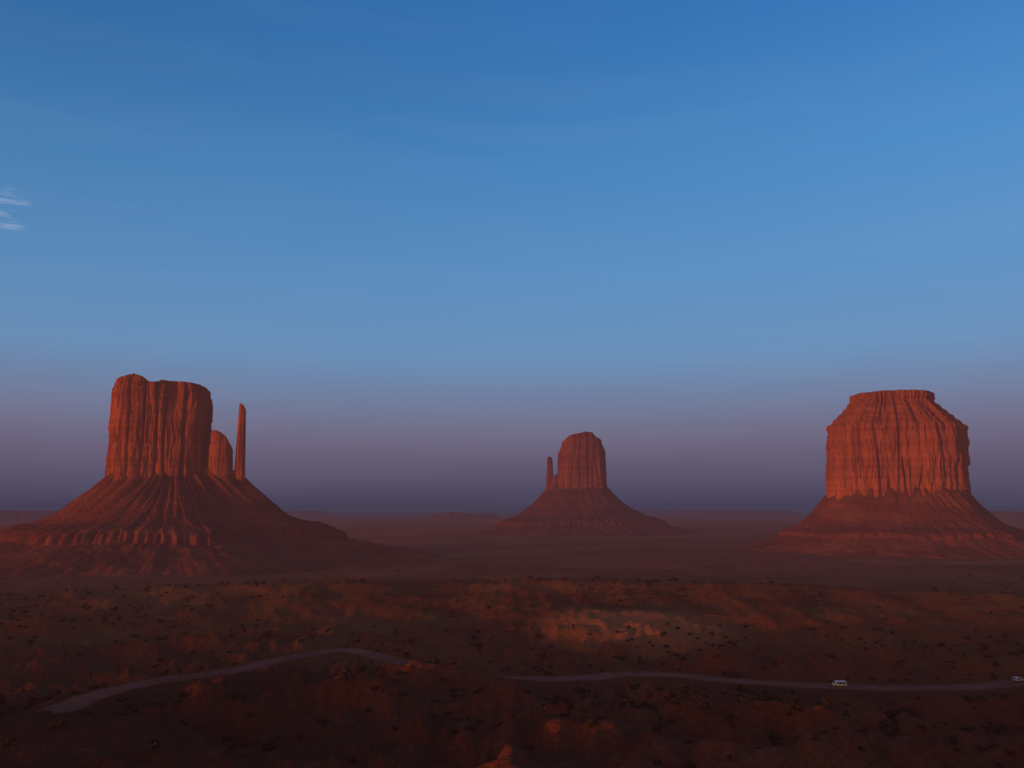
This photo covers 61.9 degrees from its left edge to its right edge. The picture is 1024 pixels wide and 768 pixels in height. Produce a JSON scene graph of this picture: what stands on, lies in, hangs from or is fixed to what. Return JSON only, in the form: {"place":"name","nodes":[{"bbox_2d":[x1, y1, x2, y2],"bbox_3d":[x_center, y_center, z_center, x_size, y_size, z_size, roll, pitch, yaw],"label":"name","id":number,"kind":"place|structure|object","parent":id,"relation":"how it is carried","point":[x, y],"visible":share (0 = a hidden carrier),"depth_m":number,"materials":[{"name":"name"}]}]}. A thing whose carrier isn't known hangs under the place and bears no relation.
{"place":"outdoors","nodes":[
{"label":"outdoors","id":0,"kind":"place"},
{"bbox_2d":[207,430,232,477],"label":"mitten ridge","id":1,"kind":"structure","parent":0,"point":[220,458],"depth_m":1587.04,"materials":[{"name":"red stone"}]},
{"bbox_2d":[0,506,1023,767],"bbox_3d":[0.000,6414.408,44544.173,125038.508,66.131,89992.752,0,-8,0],"label":"ground","id":2,"kind":"structure","parent":0,"point":[788,640],"depth_m":400.27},
{"bbox_2d":[0,510,58,521],"bbox_3d":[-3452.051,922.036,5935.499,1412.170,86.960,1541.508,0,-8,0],"label":"mesa","id":3,"kind":"structure","parent":2,"relation":"on","point":[11,515],"depth_m":5470.15,"materials":[{"name":"brown"}]},
{"bbox_2d":[0,469,447,579],"bbox_3d":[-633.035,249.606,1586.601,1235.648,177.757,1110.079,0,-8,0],"label":"talus slope","id":4,"kind":"structure","parent":2,"relation":"on","point":[205,522],"depth_m":1419.26,"materials":[{"name":"red stone"}]},
{"bbox_2d":[105,373,212,481],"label":"mitten","id":5,"kind":"object","parent":4,"relation":"on","point":[159,426],"visible":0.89,"depth_m":1553.39,"materials":[{"name":"red stone"}]},
{"bbox_2d":[235,403,245,480],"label":"rock spire","id":6,"kind":"structure","parent":4,"relation":"on","point":[240,454],"depth_m":1604.32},
{"bbox_2d":[426,512,500,519],"bbox_3d":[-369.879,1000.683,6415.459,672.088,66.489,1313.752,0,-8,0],"label":"mesa","id":7,"kind":"structure","parent":2,"relation":"on","point":[461,516],"depth_m":6009.12,"materials":[{"name":"brown"}]},
{"bbox_2d":[0,563,1023,767],"bbox_3d":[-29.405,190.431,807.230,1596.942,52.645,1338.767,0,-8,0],"label":"shrubs","id":8,"kind":"object","parent":2,"relation":"on","point":[895,729],"visible":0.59,"depth_m":279.92,"materials":[{"name":"green plant"}]},
{"bbox_2d":[467,485,700,536],"bbox_3d":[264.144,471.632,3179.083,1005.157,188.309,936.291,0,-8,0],"label":"talus slope","id":9,"kind":"structure","parent":2,"relation":"on","point":[555,510],"depth_m":2992.05,"materials":[{"name":"red stone"}]},
{"bbox_2d":[546,456,552,489],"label":"rock spire","id":10,"kind":"structure","parent":9,"relation":"on","point":[549,475],"depth_m":3171.11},
{"bbox_2d":[550,474,558,487],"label":"mitten saddle","id":11,"kind":"object","parent":9,"relation":"on","point":[554,479],"visible":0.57,"depth_m":3157.88,"materials":[{"name":"red stone"}]},
{"bbox_2d":[558,431,606,490],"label":"mitten","id":12,"kind":"object","parent":9,"relation":"on","point":[581,459],"visible":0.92,"depth_m":3130.13,"materials":[{"name":"red stone"}]},
{"bbox_2d":[637,510,691,514],"bbox_3d":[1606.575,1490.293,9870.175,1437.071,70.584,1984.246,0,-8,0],"label":"mesa","id":13,"kind":"structure","parent":2,"relation":"on","point":[658,512],"depth_m":9204.17,"materials":[{"name":"brown"}]},
{"bbox_2d":[669,510,805,516],"bbox_3d":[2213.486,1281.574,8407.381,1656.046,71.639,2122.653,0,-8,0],"label":"mesa","id":14,"kind":"structure","parent":2,"relation":"on","point":[743,513],"depth_m":7757.21,"materials":[{"name":"brown"}]},
{"bbox_2d":[741,488,1023,558],"bbox_3d":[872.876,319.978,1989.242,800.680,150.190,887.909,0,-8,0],"label":"talus slope","id":15,"kind":"structure","parent":2,"relation":"on","point":[947,523],"depth_m":1805.46,"materials":[{"name":"red stone"}]},
{"bbox_2d":[825,389,971,500],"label":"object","id":16,"kind":"object","parent":15,"relation":"on","point":[902,440],"visible":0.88,"depth_m":1913.42,"materials":[{"name":"red stone"}]},
{"bbox_2d":[989,511,1023,521],"bbox_3d":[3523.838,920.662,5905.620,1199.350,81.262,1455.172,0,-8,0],"label":"mesa","id":17,"kind":"structure","parent":2,"relation":"on","point":[1010,516],"depth_m":5461.13,"materials":[{"name":"brown"}]},
{"bbox_2d":[0,0,1023,506],"label":"sky","id":18,"kind":"structure","parent":0,"point":[425,248],"materials":[{"name":"blue"}]},
{"bbox_2d":[35,648,1023,713],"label":"dirt road","id":19,"kind":"structure","parent":0,"point":[77,702],"depth_m":339.70,"materials":[{"name":"brown soil"}]},
{"bbox_2d":[832,681,846,686],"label":"van","id":20,"kind":"object","parent":19,"relation":"on","point":[839,683],"visible":1,"depth_m":335.70,"materials":[{"name":"white paint"}]},
{"bbox_2d":[1013,677,1023,681],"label":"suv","id":21,"kind":"object","parent":19,"relation":"on","point":[1018,679],"visible":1,"depth_m":348.75,"materials":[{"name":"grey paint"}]}
]}

